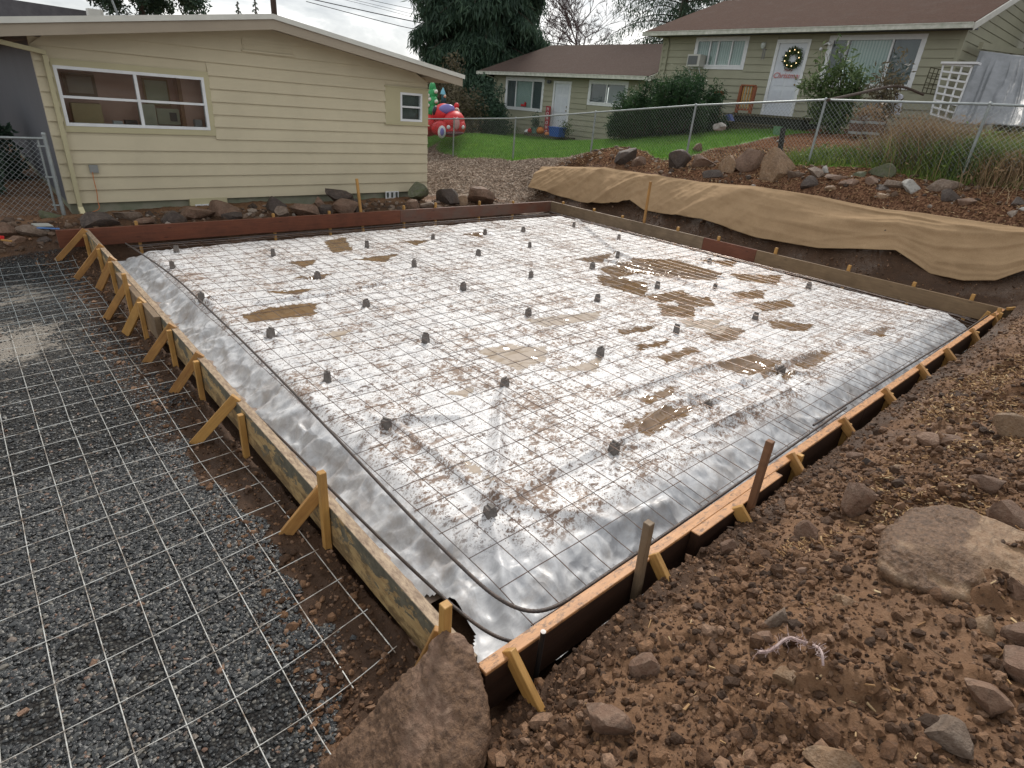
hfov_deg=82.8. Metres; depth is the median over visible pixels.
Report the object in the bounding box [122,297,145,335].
diagonal brace
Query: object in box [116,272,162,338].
form board
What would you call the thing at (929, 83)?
trellis
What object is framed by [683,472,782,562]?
form board
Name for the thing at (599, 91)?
window
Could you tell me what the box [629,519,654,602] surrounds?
wooden stake
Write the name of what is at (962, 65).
trellis
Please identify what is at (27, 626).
gravel
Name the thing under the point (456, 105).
inflatable figure
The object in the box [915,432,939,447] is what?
rock
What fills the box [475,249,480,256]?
concrete block
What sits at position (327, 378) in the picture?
concrete block
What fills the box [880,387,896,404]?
diagonal brace
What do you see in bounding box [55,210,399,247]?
form board
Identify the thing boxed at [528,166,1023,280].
burlap cover
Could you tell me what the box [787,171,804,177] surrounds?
rock
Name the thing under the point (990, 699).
rock
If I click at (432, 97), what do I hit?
inflatable tree
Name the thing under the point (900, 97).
garden ornament
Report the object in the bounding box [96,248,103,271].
wooden stake
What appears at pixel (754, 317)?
concrete block
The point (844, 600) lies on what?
rock
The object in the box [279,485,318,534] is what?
diagonal brace
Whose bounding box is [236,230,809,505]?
wire mesh
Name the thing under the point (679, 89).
juniper bush
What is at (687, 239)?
form board
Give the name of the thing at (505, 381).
concrete block
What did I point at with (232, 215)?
rock
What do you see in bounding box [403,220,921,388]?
wire mesh
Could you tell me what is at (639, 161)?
rock
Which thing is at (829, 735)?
clay lumps
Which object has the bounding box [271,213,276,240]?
wooden stake
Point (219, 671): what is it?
stone
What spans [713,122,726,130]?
rock
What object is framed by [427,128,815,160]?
grass
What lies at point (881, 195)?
rock
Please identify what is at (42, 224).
cardboard scrap
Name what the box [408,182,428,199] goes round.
rock
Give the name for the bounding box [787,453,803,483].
wooden stake
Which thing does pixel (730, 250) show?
form board
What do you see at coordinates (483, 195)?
rock
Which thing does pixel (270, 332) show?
concrete block
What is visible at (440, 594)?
rebar
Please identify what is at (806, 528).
rock
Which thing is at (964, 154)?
grass clump
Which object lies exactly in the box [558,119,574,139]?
shrub
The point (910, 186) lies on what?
rock
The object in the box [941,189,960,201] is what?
rock
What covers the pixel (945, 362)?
wooden stake
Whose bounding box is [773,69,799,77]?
door sign
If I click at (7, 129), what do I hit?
shrub
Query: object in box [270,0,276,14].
utility pole
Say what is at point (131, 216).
rock
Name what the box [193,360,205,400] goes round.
wooden stake
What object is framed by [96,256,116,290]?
diagonal brace
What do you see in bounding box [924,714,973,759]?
rock
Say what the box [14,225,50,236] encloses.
rock
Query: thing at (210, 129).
window
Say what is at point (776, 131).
bucket
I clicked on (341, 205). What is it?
rock
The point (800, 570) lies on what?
rock
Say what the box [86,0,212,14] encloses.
broadleaf tree
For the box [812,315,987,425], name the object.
rebar
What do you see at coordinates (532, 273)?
concrete block
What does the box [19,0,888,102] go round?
sky
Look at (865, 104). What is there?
garden ornament
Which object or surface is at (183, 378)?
diagonal brace
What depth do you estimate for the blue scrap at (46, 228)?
8.71 m
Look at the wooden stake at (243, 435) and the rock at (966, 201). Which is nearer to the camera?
the wooden stake at (243, 435)
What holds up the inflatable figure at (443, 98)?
in the inflatable truck
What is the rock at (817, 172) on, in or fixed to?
on the ground at (1008, 294)
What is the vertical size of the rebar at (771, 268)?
0.020 m
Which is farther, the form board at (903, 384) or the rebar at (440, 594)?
the form board at (903, 384)
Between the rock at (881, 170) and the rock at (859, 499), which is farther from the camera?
the rock at (881, 170)
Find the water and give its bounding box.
[154,301,440,603]
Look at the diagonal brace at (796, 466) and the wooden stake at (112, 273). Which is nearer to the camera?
the diagonal brace at (796, 466)
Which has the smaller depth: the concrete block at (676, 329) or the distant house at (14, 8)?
the concrete block at (676, 329)
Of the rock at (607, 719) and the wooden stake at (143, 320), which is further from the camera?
the wooden stake at (143, 320)
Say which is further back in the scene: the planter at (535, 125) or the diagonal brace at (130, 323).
the planter at (535, 125)
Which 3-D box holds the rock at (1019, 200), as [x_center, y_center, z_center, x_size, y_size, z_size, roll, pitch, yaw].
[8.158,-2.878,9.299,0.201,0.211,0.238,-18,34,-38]
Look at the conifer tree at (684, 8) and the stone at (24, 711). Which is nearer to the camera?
the stone at (24, 711)
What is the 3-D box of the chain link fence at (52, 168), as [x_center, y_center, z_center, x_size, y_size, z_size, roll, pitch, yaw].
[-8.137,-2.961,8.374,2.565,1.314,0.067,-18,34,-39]
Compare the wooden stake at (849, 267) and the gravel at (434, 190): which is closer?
the wooden stake at (849, 267)
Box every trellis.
[922,67,940,94]
[930,61,981,120]
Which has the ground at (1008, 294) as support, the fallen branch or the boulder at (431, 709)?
the boulder at (431, 709)
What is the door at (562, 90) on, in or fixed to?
in the house at (563, 79)
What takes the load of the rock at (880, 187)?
on the ground at (1008, 294)
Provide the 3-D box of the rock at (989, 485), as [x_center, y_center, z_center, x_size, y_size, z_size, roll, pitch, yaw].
[2.800,0.611,3.453,0.208,0.142,0.106,15,27,20]
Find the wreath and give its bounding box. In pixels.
[781,46,803,70]
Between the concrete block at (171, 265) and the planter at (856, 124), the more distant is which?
the planter at (856, 124)
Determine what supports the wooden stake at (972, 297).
on the ground at (1008, 294)
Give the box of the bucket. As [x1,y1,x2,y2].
[773,126,782,134]
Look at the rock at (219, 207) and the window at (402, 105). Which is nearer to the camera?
the rock at (219, 207)
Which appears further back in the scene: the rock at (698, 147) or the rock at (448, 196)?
the rock at (698, 147)
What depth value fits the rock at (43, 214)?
9.12 m
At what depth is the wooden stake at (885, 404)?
5.43 m
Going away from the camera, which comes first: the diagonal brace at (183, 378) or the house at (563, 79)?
the diagonal brace at (183, 378)
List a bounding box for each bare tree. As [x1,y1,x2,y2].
[540,0,627,45]
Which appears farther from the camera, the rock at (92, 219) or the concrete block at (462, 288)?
the rock at (92, 219)
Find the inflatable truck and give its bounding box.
[427,103,465,137]
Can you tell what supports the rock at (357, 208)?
on the ground at (1008, 294)
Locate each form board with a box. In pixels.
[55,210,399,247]
[85,229,170,344]
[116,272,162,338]
[164,320,477,660]
[400,201,550,221]
[479,405,865,708]
[550,201,704,248]
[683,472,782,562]
[702,238,756,261]
[754,250,1011,319]
[857,309,1004,429]
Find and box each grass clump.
[763,140,904,164]
[819,131,931,171]
[837,117,1023,149]
[837,134,1021,182]
[842,105,1019,182]
[884,126,1023,182]
[894,122,1023,185]
[936,140,1023,205]
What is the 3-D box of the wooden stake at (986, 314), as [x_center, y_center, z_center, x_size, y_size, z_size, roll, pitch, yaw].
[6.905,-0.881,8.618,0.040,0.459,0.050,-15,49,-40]
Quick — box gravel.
[0,249,356,767]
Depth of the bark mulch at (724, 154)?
11.90 m
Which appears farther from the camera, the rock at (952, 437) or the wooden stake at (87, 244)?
the wooden stake at (87, 244)
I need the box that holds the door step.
[524,132,574,139]
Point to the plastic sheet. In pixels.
(316, 444)
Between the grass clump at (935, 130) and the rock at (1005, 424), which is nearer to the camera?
the rock at (1005, 424)
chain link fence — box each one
[0,132,65,215]
[427,97,1023,176]
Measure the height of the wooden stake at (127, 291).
0.720 m
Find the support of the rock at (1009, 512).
on the ground at (1008, 294)
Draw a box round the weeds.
[785,145,1022,188]
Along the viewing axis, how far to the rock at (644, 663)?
2.48 m
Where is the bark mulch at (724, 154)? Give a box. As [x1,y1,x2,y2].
[555,145,1023,225]
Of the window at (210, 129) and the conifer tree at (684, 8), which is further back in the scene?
the conifer tree at (684, 8)
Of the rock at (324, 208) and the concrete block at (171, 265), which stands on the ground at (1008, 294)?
the rock at (324, 208)
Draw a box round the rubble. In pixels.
[0,146,1023,252]
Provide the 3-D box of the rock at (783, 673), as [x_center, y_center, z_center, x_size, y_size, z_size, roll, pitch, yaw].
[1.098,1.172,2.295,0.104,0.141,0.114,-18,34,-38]
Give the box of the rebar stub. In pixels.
[532,629,545,683]
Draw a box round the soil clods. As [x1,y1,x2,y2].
[0,190,1023,767]
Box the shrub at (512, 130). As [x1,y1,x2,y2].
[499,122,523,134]
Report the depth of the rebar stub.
2.58 m
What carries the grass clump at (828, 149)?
on the ground at (1008, 294)
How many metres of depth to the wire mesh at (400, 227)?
6.83 m
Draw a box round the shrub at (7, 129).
[0,122,31,179]
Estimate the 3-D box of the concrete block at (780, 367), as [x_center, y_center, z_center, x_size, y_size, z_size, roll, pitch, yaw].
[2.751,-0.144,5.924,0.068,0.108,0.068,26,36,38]
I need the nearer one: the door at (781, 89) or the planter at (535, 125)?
the door at (781, 89)
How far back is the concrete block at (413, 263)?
8.58 m
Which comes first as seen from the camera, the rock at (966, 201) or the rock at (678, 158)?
the rock at (966, 201)
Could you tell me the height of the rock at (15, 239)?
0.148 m
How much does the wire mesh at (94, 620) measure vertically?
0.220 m
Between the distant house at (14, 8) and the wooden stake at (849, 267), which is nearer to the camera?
the wooden stake at (849, 267)
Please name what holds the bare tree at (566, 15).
on the ground at (1008, 294)
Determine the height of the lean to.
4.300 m
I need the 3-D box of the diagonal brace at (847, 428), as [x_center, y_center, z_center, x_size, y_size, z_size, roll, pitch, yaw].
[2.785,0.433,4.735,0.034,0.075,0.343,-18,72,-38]
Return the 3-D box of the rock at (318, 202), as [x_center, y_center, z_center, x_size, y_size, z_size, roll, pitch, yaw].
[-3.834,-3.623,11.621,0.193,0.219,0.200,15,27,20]
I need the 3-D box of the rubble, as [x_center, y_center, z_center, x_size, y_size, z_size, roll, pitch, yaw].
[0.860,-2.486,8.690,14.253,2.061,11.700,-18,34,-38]
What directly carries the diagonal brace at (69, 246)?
attached to the form board at (93, 241)
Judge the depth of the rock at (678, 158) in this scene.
13.45 m
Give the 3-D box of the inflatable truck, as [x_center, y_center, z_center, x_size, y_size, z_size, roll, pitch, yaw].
[-2.734,-9.784,21.590,2.502,1.206,1.373,22,31,32]
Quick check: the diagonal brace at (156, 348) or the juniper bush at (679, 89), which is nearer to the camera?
the diagonal brace at (156, 348)
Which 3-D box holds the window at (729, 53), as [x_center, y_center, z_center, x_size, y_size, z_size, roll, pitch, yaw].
[7.474,-11.888,20.876,0.105,1.020,2.120,-18,34,-38]
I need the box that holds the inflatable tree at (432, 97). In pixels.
[428,83,438,114]
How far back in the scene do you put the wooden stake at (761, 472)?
3.55 m
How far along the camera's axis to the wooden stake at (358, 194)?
11.31 m
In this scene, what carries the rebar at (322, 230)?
on the ground at (1008, 294)
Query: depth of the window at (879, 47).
17.36 m
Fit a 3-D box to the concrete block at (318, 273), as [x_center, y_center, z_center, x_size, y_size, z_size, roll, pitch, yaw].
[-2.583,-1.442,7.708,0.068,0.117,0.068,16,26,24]
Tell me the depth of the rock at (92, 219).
9.13 m
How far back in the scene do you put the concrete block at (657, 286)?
8.50 m
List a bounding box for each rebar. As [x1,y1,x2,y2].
[125,243,846,613]
[131,213,549,246]
[258,415,511,642]
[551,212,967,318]
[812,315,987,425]
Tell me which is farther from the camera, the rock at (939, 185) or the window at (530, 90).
the window at (530, 90)
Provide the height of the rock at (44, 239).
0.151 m
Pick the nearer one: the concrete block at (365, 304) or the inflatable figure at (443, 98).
the concrete block at (365, 304)
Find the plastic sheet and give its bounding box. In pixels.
[118,216,967,662]
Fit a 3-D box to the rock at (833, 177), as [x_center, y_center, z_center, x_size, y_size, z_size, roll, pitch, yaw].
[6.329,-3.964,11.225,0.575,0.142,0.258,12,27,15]
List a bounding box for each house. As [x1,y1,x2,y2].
[0,0,86,15]
[0,0,464,213]
[476,44,662,139]
[642,0,1023,130]
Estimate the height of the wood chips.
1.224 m
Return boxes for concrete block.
[169,260,174,268]
[173,245,179,252]
[198,291,204,302]
[266,326,275,338]
[314,271,320,278]
[323,369,331,382]
[362,298,369,307]
[380,417,391,429]
[412,258,416,267]
[421,332,429,343]
[460,281,466,290]
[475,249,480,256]
[483,503,497,519]
[499,376,508,387]
[525,307,531,316]
[528,270,533,277]
[594,294,599,301]
[595,345,604,357]
[608,439,619,455]
[654,281,659,288]
[673,324,679,333]
[703,399,711,407]
[752,312,758,320]
[777,364,785,374]
[805,282,811,288]
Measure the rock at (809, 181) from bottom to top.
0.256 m
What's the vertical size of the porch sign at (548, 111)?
1.230 m
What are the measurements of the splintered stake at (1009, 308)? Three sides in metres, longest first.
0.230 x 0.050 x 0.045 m
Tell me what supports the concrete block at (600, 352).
on the plastic sheet
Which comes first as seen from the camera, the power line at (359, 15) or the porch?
the porch
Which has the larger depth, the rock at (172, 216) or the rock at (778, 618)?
the rock at (172, 216)
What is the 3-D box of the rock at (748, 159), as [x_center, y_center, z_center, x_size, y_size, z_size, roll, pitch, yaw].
[5.177,-4.852,12.761,0.510,0.602,0.517,23,31,33]
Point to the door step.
(544, 136)
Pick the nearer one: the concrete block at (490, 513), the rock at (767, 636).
the rock at (767, 636)
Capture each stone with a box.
[16,707,29,716]
[89,659,96,666]
[216,664,224,673]
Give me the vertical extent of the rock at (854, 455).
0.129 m
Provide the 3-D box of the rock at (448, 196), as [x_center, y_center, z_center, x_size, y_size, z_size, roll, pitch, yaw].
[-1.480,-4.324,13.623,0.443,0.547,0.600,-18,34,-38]
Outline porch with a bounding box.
[712,112,821,130]
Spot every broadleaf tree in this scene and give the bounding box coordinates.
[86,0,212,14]
[428,49,488,133]
[459,72,512,134]
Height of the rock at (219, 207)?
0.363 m
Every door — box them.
[552,83,569,126]
[763,43,807,115]
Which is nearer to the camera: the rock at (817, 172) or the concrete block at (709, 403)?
the concrete block at (709, 403)
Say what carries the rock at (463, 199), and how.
on the ground at (1008, 294)
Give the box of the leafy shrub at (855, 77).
[793,33,878,133]
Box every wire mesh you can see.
[0,255,108,326]
[0,305,396,767]
[129,238,708,625]
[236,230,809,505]
[333,225,879,438]
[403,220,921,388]
[466,217,962,358]
[521,214,977,332]
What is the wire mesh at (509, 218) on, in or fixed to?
on the plastic sheet
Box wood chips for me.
[543,322,1023,767]
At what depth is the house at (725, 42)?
18.65 m
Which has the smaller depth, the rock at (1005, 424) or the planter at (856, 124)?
the rock at (1005, 424)
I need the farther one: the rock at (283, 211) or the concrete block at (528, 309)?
the rock at (283, 211)
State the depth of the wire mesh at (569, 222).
9.69 m
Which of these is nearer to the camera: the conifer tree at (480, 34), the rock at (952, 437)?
the rock at (952, 437)
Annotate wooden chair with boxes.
[734,84,756,113]
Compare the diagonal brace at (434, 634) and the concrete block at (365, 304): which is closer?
the diagonal brace at (434, 634)
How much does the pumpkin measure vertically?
0.376 m
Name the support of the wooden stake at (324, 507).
on the ground at (1008, 294)
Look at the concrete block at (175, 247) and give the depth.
8.28 m
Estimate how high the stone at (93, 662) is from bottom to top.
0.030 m
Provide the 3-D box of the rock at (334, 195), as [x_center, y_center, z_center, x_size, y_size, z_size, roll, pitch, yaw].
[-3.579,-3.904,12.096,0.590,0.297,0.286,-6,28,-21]
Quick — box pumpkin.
[536,126,543,133]
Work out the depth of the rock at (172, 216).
9.78 m
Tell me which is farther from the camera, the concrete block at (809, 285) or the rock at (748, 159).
the rock at (748, 159)
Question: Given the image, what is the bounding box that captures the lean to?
[951,42,1023,131]
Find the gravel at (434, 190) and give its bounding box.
[427,143,585,201]
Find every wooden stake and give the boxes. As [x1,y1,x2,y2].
[83,234,90,256]
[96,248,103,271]
[108,261,117,293]
[121,273,136,324]
[134,221,143,253]
[137,301,148,339]
[166,329,178,367]
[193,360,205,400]
[237,413,249,458]
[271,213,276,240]
[316,469,331,549]
[355,178,364,230]
[438,599,451,634]
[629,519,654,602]
[640,182,651,236]
[745,439,774,512]
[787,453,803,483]
[837,423,851,445]
[841,265,851,288]
[880,392,893,411]
[940,357,947,367]
[961,294,975,320]
[967,331,979,349]
[974,311,990,325]
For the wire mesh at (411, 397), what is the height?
0.153 m
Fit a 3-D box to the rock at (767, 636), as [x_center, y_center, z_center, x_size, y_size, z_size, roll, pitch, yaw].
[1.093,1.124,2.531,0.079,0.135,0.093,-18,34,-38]
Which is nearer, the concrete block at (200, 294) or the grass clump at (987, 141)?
the concrete block at (200, 294)
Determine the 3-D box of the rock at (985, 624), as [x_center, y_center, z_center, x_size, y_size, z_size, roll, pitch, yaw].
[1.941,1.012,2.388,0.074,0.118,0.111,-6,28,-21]
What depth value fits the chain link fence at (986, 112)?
12.40 m
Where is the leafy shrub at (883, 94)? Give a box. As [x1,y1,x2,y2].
[858,46,916,132]
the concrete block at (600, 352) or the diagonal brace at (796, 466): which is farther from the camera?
the concrete block at (600, 352)
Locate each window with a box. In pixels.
[49,58,216,135]
[385,86,427,124]
[504,76,544,111]
[587,80,628,106]
[691,36,749,69]
[820,33,928,89]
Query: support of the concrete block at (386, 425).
on the plastic sheet
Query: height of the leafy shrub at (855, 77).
2.675 m
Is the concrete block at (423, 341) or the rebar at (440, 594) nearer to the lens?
the rebar at (440, 594)
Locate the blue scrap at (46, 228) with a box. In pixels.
[36,227,59,228]
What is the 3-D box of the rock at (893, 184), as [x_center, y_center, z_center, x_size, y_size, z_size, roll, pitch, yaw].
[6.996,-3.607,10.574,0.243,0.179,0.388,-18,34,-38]
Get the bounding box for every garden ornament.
[857,102,870,119]
[891,93,902,114]
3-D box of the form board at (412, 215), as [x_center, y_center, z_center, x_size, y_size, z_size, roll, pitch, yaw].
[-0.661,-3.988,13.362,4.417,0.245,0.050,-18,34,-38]
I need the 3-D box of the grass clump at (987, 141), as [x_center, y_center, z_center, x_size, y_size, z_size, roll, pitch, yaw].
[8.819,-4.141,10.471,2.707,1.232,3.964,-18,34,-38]
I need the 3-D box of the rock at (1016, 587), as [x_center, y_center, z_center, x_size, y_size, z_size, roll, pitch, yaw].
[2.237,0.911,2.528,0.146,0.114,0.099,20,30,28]
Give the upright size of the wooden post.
0.612 m
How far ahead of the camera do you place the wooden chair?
19.27 m
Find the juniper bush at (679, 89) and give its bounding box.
[604,65,730,139]
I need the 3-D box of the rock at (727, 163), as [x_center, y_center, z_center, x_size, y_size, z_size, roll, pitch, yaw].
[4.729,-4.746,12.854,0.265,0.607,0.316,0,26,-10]
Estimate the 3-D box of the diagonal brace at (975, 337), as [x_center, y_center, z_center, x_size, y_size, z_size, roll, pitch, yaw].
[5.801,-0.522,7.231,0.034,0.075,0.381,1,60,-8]
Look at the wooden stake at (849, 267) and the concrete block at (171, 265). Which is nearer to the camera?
the concrete block at (171, 265)
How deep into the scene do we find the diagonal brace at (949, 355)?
6.50 m
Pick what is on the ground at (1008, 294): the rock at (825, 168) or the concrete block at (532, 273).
the rock at (825, 168)
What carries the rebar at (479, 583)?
on the wire mesh at (411, 397)
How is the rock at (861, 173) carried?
on the ground at (1008, 294)
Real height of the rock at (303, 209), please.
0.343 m
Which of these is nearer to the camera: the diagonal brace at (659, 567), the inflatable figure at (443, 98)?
the diagonal brace at (659, 567)
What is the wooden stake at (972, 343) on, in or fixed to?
on the ground at (1008, 294)
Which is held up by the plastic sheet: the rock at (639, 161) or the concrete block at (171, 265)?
the concrete block at (171, 265)
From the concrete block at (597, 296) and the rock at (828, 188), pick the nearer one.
the concrete block at (597, 296)
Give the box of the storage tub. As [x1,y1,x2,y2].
[548,126,565,136]
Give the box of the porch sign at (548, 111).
[544,106,550,132]
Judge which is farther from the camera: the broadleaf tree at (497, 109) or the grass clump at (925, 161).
the broadleaf tree at (497, 109)
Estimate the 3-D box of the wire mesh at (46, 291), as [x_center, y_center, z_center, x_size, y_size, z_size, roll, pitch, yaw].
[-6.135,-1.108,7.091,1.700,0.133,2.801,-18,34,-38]
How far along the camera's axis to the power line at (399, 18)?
43.98 m
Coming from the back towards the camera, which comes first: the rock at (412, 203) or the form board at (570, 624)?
the rock at (412, 203)
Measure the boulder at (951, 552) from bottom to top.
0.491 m
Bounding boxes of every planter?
[527,109,541,133]
[846,102,881,135]
[855,98,896,135]
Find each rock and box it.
[0,222,18,237]
[3,235,26,245]
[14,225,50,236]
[36,236,51,242]
[38,210,63,218]
[80,212,119,227]
[112,212,142,220]
[133,217,154,223]
[160,210,187,223]
[180,206,215,218]
[208,200,240,216]
[221,212,241,219]
[225,208,239,212]
[265,196,286,212]
[274,206,288,216]
[291,203,319,215]
[314,197,324,207]
[318,204,332,214]
[325,188,353,201]
[332,198,357,212]
[350,199,362,212]
[406,199,419,208]
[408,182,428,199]
[419,201,437,207]
[436,188,459,204]
[458,194,467,205]
[467,186,494,204]
[586,702,634,735]
[614,148,636,164]
[629,652,659,678]
[631,156,645,166]
[668,149,691,168]
[691,154,715,167]
[692,143,701,151]
[702,170,723,177]
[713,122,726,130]
[718,155,735,172]
[720,539,735,554]
[735,148,763,172]
[752,631,773,643]
[759,146,795,181]
[764,607,787,627]
[772,666,796,688]
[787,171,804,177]
[794,520,817,539]
[796,567,807,573]
[800,175,818,188]
[802,745,863,767]
[808,167,824,177]
[822,165,828,172]
[824,174,847,179]
[824,185,835,190]
[831,594,858,605]
[837,179,859,185]
[840,482,878,517]
[845,451,863,458]
[852,171,866,176]
[862,458,870,464]
[865,176,877,184]
[868,163,896,177]
[876,184,888,190]
[877,193,889,198]
[883,180,903,187]
[902,179,920,193]
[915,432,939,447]
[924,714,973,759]
[925,179,963,191]
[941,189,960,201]
[942,433,962,441]
[957,198,976,205]
[964,678,1014,717]
[969,474,1006,494]
[975,614,996,638]
[985,500,1023,528]
[992,413,1023,438]
[999,622,1023,646]
[1003,645,1023,684]
[1007,576,1023,600]
[1011,197,1023,204]
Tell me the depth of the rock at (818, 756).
1.92 m
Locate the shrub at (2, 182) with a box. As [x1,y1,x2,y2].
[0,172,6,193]
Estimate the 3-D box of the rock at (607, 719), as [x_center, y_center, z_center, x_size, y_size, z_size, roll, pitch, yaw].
[0.377,1.303,2.244,0.204,0.126,0.112,14,27,18]
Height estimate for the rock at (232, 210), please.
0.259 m
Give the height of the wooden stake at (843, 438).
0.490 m
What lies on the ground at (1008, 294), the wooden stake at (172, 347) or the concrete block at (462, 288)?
the wooden stake at (172, 347)
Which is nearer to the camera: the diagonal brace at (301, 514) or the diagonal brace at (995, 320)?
the diagonal brace at (301, 514)
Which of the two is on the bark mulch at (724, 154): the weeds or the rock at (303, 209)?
the weeds
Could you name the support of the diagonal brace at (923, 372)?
attached to the form board at (903, 384)
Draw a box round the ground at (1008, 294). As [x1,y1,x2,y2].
[0,128,1023,767]
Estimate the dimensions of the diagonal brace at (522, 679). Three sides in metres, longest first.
0.299 x 0.075 x 0.034 m
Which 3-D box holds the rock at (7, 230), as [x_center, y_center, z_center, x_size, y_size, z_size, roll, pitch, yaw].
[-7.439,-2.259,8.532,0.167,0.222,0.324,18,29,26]
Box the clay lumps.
[486,382,1023,767]
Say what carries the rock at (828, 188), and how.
on the ground at (1008, 294)
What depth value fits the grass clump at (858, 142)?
11.56 m
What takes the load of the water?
on the plastic sheet
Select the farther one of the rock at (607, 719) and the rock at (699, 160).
the rock at (699, 160)
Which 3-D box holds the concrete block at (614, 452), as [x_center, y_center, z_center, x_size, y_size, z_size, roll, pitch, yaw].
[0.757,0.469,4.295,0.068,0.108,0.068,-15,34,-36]
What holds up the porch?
on the ground at (1008, 294)
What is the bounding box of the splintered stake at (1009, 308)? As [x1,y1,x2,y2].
[1006,307,1015,310]
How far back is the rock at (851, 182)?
10.87 m
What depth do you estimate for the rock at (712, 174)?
12.76 m
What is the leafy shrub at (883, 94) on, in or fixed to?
on the ground at (1008, 294)
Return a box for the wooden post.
[778,128,785,150]
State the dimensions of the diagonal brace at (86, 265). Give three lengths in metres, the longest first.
0.563 x 0.075 x 0.034 m
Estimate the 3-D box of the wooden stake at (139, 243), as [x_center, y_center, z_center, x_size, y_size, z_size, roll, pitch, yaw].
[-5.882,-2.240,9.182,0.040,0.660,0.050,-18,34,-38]
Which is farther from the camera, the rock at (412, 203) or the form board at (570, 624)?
the rock at (412, 203)
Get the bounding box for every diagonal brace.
[54,228,87,260]
[73,243,103,280]
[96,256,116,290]
[103,283,130,319]
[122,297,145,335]
[142,322,176,362]
[169,351,204,393]
[189,394,240,443]
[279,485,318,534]
[415,625,438,665]
[502,647,545,711]
[648,552,670,581]
[732,504,752,522]
[786,452,803,475]
[838,417,854,437]
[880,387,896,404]
[916,363,930,379]
[943,348,956,360]
[969,328,979,343]
[989,313,997,326]
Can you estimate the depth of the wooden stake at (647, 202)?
12.63 m
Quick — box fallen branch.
[826,85,923,101]
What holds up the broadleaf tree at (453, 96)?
on the ground at (1008, 294)
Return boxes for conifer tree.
[234,1,241,13]
[252,0,258,13]
[402,0,551,121]
[604,0,726,44]
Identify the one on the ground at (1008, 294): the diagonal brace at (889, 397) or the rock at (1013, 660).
the rock at (1013, 660)
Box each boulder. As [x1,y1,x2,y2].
[319,630,491,767]
[876,505,1023,602]
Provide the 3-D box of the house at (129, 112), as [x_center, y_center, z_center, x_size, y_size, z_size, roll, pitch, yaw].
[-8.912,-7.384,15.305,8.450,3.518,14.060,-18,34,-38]
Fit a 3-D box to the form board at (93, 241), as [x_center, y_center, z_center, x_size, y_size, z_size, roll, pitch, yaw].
[-4.842,-1.340,7.184,0.060,0.265,4.487,-18,34,-38]
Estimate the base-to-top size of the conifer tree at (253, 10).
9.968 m
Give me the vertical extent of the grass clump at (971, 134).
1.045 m
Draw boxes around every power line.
[306,1,415,29]
[316,0,566,44]
[549,14,617,31]
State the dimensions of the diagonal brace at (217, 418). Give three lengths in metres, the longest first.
0.569 x 0.075 x 0.034 m
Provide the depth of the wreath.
19.07 m
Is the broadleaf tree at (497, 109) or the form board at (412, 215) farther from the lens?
the broadleaf tree at (497, 109)
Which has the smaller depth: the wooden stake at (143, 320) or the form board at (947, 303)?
the wooden stake at (143, 320)
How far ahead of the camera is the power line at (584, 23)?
43.99 m
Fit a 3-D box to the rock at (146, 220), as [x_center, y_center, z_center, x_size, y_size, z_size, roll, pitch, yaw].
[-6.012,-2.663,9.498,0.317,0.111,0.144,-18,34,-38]
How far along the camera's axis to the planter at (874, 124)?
14.73 m
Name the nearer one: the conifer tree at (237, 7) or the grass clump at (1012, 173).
the grass clump at (1012, 173)
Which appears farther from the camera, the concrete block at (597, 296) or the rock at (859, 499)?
the concrete block at (597, 296)
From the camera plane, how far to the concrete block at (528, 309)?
6.96 m
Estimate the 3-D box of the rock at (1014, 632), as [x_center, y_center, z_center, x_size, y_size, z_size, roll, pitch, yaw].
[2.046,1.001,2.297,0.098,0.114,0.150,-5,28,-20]
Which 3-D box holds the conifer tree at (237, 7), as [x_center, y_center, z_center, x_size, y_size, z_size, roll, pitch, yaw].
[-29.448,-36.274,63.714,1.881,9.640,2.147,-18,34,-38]
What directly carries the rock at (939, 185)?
on the ground at (1008, 294)
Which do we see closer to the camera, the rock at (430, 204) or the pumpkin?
the rock at (430, 204)
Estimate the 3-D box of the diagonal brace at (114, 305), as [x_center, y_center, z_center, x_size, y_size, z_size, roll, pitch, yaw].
[-4.436,-0.925,6.519,0.075,0.529,0.034,35,18,-20]
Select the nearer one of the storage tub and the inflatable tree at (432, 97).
the inflatable tree at (432, 97)
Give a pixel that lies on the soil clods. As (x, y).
(784, 706)
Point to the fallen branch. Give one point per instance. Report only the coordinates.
(876, 89)
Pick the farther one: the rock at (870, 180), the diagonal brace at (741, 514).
the rock at (870, 180)
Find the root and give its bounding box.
[752,628,829,665]
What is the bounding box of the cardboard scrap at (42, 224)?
[31,223,53,226]
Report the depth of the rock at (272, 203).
11.06 m
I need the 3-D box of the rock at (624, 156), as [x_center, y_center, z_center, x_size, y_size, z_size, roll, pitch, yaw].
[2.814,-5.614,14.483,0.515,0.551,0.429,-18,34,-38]
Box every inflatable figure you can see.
[440,88,445,102]
[454,103,459,111]
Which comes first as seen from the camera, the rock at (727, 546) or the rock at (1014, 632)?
the rock at (1014, 632)
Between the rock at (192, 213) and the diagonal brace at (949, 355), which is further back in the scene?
the rock at (192, 213)
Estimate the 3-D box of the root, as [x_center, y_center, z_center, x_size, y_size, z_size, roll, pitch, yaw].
[1.131,1.058,2.348,0.238,0.219,0.177,20,30,29]
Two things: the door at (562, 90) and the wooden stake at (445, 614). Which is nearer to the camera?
the wooden stake at (445, 614)

